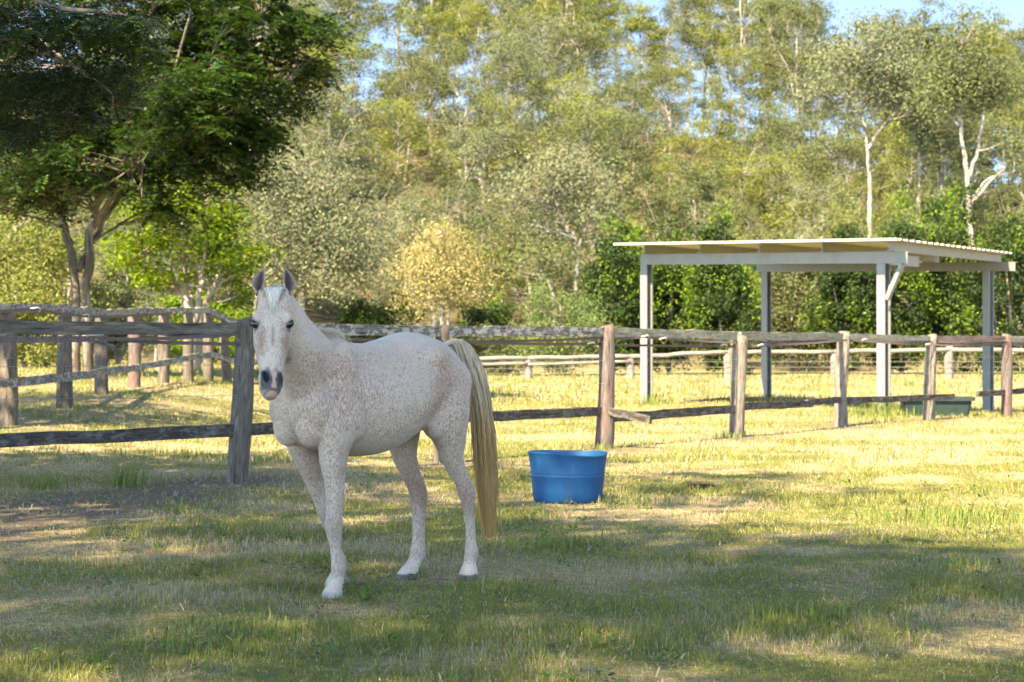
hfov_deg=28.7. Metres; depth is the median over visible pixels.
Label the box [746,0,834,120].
tall gum tree
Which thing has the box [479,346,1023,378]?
timber fence
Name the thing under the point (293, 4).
gum tree
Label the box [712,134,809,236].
gum tree
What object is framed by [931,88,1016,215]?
gum tree
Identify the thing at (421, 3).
tall gum tree
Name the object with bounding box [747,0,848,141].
tall gum tree
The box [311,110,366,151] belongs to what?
bushy tree
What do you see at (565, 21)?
tall gum tree
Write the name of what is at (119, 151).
tall gum tree
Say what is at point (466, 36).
tall gum tree
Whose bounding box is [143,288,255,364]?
bushy tree
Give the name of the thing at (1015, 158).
tall gum tree
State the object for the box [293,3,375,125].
gum tree
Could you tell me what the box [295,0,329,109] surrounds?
tall gum tree
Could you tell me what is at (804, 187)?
tall gum tree
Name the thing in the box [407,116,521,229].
gum tree
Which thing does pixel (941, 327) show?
dense tree
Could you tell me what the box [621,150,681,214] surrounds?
bushy tree
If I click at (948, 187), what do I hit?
gum tree
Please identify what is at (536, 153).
bushy tree
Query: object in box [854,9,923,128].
tall gum tree
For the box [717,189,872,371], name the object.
shrub
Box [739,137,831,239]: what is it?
gum tree
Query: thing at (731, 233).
shrub
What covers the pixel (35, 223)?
bushy tree
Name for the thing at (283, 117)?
gum tree
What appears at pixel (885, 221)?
gum tree
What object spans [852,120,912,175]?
bushy tree
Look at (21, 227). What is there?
bushy tree
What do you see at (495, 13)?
tall gum tree
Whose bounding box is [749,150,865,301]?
gum tree
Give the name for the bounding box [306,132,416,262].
gum tree
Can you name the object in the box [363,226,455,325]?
gum tree
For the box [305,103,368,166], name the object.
bushy tree
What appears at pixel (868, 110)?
tall gum tree
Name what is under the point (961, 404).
feed trough
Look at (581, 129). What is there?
gum tree
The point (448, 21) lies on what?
tall gum tree
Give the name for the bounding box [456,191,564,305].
gum tree
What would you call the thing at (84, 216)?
tall gum tree
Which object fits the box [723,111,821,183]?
gum tree
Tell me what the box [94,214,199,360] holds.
gum tree
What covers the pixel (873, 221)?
bushy tree
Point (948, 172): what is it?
tall gum tree
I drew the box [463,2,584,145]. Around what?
gum tree
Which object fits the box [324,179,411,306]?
gum tree
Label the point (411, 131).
gum tree
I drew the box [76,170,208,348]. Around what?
gum tree
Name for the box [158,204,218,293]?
bushy tree
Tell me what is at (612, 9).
tall gum tree
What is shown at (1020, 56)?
tall gum tree
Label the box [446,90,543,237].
gum tree
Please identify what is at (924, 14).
tall gum tree
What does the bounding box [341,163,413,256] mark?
bushy tree
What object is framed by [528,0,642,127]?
gum tree
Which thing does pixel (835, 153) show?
gum tree
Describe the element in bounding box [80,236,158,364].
bushy tree
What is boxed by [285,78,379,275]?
tall gum tree
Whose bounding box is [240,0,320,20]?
tall gum tree
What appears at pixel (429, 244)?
gum tree
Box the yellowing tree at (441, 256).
[369,212,505,325]
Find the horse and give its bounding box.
[251,267,504,598]
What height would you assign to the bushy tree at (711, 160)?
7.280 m
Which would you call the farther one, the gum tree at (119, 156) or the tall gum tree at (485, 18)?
the tall gum tree at (485, 18)
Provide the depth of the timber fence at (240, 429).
24.39 m
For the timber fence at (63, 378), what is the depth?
35.18 m
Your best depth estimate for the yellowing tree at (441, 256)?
89.41 m
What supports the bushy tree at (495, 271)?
on the ground at (94, 511)
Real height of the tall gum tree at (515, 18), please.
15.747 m
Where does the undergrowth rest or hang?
on the ground at (94, 511)
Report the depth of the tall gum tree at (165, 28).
224.33 m
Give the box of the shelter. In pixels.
[613,238,1016,412]
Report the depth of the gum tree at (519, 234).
119.18 m
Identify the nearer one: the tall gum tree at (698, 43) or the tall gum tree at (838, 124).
the tall gum tree at (838, 124)
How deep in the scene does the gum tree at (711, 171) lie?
138.40 m
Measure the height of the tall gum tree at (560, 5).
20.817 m
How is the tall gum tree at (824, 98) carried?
on the ground at (94, 511)
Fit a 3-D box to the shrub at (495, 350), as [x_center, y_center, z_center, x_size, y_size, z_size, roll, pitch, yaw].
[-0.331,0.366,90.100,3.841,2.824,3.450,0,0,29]
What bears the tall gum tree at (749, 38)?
on the ground at (94, 511)
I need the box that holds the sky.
[6,0,1023,188]
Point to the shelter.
(883, 258)
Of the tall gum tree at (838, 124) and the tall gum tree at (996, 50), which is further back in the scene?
the tall gum tree at (996, 50)
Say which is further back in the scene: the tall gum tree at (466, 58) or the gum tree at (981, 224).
the tall gum tree at (466, 58)
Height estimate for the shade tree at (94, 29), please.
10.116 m
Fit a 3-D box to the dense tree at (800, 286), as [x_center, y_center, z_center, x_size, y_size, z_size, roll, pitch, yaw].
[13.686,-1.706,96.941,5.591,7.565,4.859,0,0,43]
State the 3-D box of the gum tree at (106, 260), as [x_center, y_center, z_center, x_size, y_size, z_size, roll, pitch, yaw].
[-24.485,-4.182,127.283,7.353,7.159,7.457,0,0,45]
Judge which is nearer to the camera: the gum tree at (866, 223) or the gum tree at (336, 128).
the gum tree at (866, 223)
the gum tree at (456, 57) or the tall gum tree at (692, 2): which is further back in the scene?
the tall gum tree at (692, 2)
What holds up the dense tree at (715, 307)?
on the ground at (94, 511)
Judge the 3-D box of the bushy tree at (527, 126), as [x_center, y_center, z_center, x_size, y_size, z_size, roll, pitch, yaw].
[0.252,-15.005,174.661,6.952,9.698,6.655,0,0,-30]
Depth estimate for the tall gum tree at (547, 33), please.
264.92 m
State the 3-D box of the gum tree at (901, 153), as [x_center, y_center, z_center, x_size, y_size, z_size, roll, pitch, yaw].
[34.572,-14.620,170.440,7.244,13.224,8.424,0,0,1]
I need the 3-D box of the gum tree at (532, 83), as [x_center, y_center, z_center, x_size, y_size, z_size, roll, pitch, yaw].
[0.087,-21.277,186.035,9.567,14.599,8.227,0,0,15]
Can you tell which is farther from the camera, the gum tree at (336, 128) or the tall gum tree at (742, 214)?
the gum tree at (336, 128)
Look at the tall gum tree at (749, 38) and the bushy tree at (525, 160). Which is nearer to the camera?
the bushy tree at (525, 160)
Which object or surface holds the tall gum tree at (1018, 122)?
on the ground at (94, 511)
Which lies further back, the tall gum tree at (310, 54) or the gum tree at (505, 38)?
the gum tree at (505, 38)
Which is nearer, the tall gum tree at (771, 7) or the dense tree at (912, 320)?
the dense tree at (912, 320)
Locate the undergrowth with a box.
[0,102,1023,364]
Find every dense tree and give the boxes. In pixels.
[567,203,671,372]
[617,216,714,373]
[675,196,779,374]
[746,227,835,373]
[787,223,905,373]
[858,176,958,373]
[900,164,1000,373]
[950,188,1023,374]
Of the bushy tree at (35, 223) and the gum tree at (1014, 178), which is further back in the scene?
the gum tree at (1014, 178)
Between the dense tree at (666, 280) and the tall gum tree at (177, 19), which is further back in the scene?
the tall gum tree at (177, 19)
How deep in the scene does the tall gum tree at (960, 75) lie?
117.53 m
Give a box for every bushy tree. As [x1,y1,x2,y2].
[0,191,120,359]
[0,204,56,261]
[0,222,64,296]
[0,267,69,368]
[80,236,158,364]
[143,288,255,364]
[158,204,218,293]
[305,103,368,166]
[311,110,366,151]
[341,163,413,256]
[362,67,418,136]
[444,211,538,318]
[453,113,538,217]
[475,114,549,206]
[496,146,565,237]
[532,229,595,321]
[539,274,585,361]
[540,187,621,285]
[548,90,600,149]
[592,69,646,133]
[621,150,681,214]
[645,183,708,239]
[678,156,745,188]
[679,97,741,168]
[695,167,751,240]
[747,227,798,322]
[750,106,819,180]
[823,118,907,212]
[829,189,889,238]
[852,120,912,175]
[940,258,1014,347]
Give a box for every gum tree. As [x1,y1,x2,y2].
[0,150,54,240]
[9,155,118,303]
[17,150,130,304]
[70,222,163,300]
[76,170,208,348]
[78,174,137,244]
[88,120,131,225]
[91,49,155,80]
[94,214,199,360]
[99,123,147,203]
[126,9,181,38]
[158,5,200,37]
[162,165,258,317]
[177,156,234,207]
[211,126,400,322]
[227,119,314,312]
[234,176,354,296]
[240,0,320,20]
[242,37,324,139]
[249,149,340,302]
[258,90,359,242]
[267,0,337,126]
[271,36,357,135]
[284,0,363,42]
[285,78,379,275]
[291,90,400,231]
[293,0,382,89]
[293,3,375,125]
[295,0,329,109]
[297,26,396,125]
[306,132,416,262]
[322,0,395,102]
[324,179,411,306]
[353,93,459,226]
[356,189,471,325]
[359,0,448,128]
[360,15,470,180]
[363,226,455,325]
[377,23,480,154]
[378,48,448,191]
[382,208,466,325]
[390,0,480,133]
[392,171,493,319]
[398,0,470,128]
[405,180,511,249]
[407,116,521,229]
[411,59,514,228]
[418,0,483,131]
[424,0,480,109]
[428,104,524,307]
[430,0,487,104]
[439,0,487,108]
[441,0,518,127]
[441,13,559,139]
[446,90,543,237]
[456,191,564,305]
[459,0,534,76]
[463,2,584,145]
[463,169,596,342]
[464,33,563,149]
[468,0,547,107]
[469,0,543,98]
[480,135,651,359]
[482,0,557,113]
[483,227,598,326]
[491,0,547,115]
[493,0,558,123]
[518,0,614,134]
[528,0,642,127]
[529,0,574,64]
[530,0,610,97]
[530,58,594,151]
[531,101,631,270]
[532,85,638,247]
[534,65,642,165]
[543,0,631,92]
[550,0,625,96]
[551,0,615,75]
[557,163,620,268]
[579,103,673,236]
[585,45,689,167]
[587,0,654,102]
[597,53,679,161]
[599,0,675,144]
[618,174,703,313]
[622,48,714,152]
[630,47,715,187]
[635,5,700,130]
[639,118,747,207]
[639,147,752,281]
[648,144,727,241]
[657,0,739,132]
[658,0,759,135]
[665,0,752,138]
[683,199,765,320]
[687,18,747,127]
[688,0,788,140]
[688,126,798,282]
[693,191,762,327]
[695,41,779,151]
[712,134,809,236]
[714,0,790,127]
[722,93,814,223]
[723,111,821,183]
[735,5,802,122]
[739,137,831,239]
[740,37,802,117]
[743,0,839,174]
[744,41,792,127]
[744,95,854,197]
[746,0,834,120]
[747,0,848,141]
[748,0,823,118]
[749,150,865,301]
[772,30,842,143]
[772,111,906,233]
[773,4,952,237]
[773,37,842,182]
[773,163,873,358]
[785,42,838,135]
[800,46,844,135]
[807,45,838,145]
[812,99,872,211]
[815,213,894,293]
[820,24,868,164]
[822,34,875,138]
[824,115,914,204]
[841,174,912,235]
[843,86,884,133]
[853,26,927,189]
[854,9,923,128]
[855,82,956,185]
[870,52,969,226]
[871,86,955,212]
[875,101,962,210]
[875,190,970,325]
[886,21,947,93]
[890,0,968,177]
[890,103,1002,308]
[891,148,1019,273]
[893,0,1023,245]
[904,146,996,233]
[911,75,1006,205]
[918,99,984,227]
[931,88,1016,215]
[933,11,972,103]
[944,15,1023,177]
[947,102,1021,197]
[952,214,1023,323]
[955,11,1023,180]
[962,30,1020,192]
[965,55,1019,211]
[978,18,1023,182]
[981,166,1023,309]
[982,41,1023,180]
[986,56,1023,152]
[997,80,1023,208]
[997,96,1023,193]
[998,99,1023,175]
[998,121,1023,204]
[998,123,1023,185]
[1002,54,1023,111]
[1010,35,1023,100]
[1011,155,1023,239]
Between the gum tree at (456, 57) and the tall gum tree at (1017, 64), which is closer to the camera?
the gum tree at (456, 57)
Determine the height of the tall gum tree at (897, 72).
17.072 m
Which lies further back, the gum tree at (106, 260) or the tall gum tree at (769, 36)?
the tall gum tree at (769, 36)
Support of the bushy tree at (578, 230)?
on the ground at (94, 511)
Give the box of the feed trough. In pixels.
[900,396,974,415]
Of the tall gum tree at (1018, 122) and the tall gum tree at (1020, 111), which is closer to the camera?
the tall gum tree at (1020, 111)
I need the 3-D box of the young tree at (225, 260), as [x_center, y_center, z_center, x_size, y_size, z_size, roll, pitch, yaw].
[-9.173,-2.023,56.086,6.020,6.282,8.086,0,0,0]
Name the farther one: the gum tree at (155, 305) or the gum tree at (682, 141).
the gum tree at (682, 141)
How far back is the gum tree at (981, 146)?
184.64 m
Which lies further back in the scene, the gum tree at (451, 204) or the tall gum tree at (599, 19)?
the tall gum tree at (599, 19)
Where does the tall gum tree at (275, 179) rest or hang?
on the ground at (94, 511)
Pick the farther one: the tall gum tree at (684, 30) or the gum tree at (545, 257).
the tall gum tree at (684, 30)
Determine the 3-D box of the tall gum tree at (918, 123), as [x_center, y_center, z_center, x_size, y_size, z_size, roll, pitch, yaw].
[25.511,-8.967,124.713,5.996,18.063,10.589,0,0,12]
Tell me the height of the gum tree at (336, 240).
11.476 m
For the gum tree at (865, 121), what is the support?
on the ground at (94, 511)
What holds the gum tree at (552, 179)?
on the ground at (94, 511)
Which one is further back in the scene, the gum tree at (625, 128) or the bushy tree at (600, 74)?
the bushy tree at (600, 74)
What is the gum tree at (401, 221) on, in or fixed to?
on the ground at (94, 511)
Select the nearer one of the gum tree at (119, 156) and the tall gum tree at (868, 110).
the gum tree at (119, 156)
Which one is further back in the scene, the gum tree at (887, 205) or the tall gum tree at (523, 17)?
the tall gum tree at (523, 17)
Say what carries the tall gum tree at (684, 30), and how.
on the ground at (94, 511)
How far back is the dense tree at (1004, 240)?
92.47 m
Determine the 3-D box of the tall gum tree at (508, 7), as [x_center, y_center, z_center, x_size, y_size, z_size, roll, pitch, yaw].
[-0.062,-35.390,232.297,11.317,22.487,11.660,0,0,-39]
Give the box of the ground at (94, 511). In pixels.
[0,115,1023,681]
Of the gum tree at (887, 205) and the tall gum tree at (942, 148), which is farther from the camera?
the gum tree at (887, 205)
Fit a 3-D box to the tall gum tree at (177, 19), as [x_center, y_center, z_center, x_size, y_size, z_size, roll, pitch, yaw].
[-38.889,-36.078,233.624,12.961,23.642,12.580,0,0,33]
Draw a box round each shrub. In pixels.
[332,278,438,341]
[450,279,516,371]
[463,319,540,375]
[509,273,617,375]
[691,218,778,365]
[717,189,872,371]
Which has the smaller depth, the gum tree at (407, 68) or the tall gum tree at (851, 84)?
the gum tree at (407, 68)
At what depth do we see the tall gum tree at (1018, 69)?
216.01 m
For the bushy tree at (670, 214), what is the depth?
155.04 m
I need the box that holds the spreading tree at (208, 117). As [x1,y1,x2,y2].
[0,0,372,371]
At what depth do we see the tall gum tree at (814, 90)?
224.34 m
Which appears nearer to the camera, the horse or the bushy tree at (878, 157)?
the horse
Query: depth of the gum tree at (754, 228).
122.11 m
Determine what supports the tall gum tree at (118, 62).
on the ground at (94, 511)
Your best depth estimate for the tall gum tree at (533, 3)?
253.58 m
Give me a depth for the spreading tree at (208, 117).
44.61 m
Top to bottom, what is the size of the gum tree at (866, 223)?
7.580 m
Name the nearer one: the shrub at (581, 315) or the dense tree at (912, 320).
the shrub at (581, 315)
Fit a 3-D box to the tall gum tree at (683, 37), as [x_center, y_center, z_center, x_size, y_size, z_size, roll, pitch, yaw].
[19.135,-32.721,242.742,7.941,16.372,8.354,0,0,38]
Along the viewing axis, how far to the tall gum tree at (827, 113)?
266.33 m
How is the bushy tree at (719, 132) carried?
on the ground at (94, 511)
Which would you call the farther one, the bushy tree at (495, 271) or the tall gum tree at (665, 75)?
the tall gum tree at (665, 75)
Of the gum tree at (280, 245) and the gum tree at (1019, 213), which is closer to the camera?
the gum tree at (280, 245)
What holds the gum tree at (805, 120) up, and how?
on the ground at (94, 511)
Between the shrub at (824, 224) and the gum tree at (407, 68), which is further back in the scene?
the gum tree at (407, 68)
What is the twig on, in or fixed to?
on the ground at (94, 511)
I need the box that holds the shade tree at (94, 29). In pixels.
[0,0,187,176]
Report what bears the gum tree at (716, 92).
on the ground at (94, 511)
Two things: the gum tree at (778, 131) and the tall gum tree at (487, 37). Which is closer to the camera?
the gum tree at (778, 131)
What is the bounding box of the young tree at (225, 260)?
[80,171,288,371]
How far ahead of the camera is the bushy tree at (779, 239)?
116.09 m
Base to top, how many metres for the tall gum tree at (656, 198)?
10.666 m
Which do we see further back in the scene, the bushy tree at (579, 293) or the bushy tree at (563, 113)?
the bushy tree at (563, 113)
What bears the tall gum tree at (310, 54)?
on the ground at (94, 511)
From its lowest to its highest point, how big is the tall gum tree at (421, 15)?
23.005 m
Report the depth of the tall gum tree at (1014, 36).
224.17 m
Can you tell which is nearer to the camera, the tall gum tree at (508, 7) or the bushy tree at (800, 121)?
the bushy tree at (800, 121)
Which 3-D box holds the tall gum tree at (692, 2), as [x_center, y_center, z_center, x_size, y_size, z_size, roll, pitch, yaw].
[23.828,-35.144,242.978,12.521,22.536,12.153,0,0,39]
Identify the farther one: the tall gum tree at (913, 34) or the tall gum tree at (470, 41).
the tall gum tree at (470, 41)
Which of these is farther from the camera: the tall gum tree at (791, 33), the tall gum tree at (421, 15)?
the tall gum tree at (421, 15)
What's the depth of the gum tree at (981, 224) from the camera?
154.16 m
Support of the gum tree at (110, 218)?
on the ground at (94, 511)
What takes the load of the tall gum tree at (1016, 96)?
on the ground at (94, 511)
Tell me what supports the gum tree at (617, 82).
on the ground at (94, 511)
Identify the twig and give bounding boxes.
[417,564,449,583]
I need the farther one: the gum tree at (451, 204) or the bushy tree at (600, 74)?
the bushy tree at (600, 74)
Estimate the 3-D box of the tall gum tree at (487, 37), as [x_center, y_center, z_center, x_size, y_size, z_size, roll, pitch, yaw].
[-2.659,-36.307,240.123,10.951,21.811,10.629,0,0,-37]
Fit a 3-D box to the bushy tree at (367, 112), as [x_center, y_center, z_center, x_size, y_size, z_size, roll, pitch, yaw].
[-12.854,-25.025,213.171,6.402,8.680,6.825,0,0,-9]
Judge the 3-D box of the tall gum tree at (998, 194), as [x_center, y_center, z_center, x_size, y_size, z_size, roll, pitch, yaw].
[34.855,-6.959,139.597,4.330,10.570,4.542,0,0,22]
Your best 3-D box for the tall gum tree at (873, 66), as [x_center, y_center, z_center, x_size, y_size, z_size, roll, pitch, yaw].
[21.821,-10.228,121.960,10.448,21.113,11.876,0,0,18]
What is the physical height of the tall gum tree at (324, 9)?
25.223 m
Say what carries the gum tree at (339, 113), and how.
on the ground at (94, 511)
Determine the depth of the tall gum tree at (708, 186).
130.59 m
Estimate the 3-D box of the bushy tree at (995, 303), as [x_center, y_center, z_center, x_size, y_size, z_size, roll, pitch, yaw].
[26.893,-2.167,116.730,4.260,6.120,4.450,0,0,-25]
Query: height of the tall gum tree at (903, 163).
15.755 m
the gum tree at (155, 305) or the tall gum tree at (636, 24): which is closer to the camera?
the gum tree at (155, 305)
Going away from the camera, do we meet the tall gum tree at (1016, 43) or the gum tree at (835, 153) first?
the gum tree at (835, 153)
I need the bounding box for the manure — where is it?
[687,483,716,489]
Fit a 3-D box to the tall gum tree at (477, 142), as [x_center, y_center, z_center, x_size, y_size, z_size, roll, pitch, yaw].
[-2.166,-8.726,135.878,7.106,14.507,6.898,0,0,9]
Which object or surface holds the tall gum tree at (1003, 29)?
on the ground at (94, 511)
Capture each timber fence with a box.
[0,303,257,425]
[0,317,1023,482]
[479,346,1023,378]
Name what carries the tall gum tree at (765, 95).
on the ground at (94, 511)
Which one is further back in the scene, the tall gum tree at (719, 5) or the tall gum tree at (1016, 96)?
the tall gum tree at (719, 5)
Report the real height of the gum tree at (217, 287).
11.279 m
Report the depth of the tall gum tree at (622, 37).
254.14 m
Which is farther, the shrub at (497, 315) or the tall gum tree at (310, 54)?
the tall gum tree at (310, 54)
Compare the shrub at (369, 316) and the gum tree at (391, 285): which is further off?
the gum tree at (391, 285)
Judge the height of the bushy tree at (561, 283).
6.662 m
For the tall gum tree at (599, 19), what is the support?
on the ground at (94, 511)
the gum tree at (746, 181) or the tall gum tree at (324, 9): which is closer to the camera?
the gum tree at (746, 181)
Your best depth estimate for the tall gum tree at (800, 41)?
196.84 m
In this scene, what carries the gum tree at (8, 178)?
on the ground at (94, 511)
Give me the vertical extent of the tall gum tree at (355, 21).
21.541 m
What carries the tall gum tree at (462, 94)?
on the ground at (94, 511)
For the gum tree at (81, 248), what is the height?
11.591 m
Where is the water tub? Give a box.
[527,450,607,503]
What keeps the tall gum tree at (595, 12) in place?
on the ground at (94, 511)
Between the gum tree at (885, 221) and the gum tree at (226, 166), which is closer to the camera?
the gum tree at (885, 221)
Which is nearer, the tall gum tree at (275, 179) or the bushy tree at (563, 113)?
the tall gum tree at (275, 179)
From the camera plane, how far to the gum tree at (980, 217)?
125.89 m
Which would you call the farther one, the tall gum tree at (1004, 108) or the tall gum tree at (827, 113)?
the tall gum tree at (827, 113)
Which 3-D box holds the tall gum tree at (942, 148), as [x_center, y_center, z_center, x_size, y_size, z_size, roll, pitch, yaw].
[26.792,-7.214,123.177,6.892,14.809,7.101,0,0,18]
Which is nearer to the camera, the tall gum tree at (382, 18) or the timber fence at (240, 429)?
the timber fence at (240, 429)
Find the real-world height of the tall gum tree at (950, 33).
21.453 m
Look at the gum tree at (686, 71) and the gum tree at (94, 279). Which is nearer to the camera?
the gum tree at (94, 279)
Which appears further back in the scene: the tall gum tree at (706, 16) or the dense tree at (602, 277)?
the tall gum tree at (706, 16)
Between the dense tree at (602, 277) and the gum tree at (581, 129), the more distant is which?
the gum tree at (581, 129)
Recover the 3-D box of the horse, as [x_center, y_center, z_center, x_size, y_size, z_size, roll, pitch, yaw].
[-0.818,0.487,10.801,0.590,1.721,2.098,0,0,35]
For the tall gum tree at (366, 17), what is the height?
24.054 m
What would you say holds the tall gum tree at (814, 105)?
on the ground at (94, 511)
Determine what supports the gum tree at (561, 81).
on the ground at (94, 511)
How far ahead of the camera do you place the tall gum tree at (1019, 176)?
144.45 m
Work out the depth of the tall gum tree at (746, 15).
255.15 m
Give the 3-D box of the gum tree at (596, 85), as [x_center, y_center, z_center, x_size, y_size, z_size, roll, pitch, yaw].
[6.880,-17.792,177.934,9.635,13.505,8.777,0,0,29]
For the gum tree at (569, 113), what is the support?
on the ground at (94, 511)
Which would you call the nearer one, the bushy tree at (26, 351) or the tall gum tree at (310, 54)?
the bushy tree at (26, 351)
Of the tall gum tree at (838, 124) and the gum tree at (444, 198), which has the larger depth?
the tall gum tree at (838, 124)
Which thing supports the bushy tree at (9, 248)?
on the ground at (94, 511)
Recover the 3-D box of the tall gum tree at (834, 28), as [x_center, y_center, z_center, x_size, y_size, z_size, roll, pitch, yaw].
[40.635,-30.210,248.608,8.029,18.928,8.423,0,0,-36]
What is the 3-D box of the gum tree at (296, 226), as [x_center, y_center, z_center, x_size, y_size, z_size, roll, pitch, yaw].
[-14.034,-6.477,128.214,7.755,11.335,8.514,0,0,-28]
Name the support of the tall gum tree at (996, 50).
on the ground at (94, 511)
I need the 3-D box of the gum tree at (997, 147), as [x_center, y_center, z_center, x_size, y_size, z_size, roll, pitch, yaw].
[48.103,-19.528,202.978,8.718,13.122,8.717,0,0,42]
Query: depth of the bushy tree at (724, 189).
163.26 m
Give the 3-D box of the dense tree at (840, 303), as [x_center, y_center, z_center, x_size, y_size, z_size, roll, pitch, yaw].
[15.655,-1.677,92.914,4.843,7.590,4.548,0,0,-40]
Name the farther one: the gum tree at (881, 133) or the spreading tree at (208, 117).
the gum tree at (881, 133)
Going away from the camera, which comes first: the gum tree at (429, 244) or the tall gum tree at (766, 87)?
the gum tree at (429, 244)
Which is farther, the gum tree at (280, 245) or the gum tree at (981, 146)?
the gum tree at (981, 146)
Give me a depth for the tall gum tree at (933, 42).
238.31 m
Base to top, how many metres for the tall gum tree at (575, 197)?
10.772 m
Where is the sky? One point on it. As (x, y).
(1015, 8)
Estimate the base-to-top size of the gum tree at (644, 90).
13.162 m
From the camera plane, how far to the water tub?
16.57 m
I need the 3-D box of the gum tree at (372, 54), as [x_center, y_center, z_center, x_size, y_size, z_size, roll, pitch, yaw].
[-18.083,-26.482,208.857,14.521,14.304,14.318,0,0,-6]
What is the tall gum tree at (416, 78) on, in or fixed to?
on the ground at (94, 511)

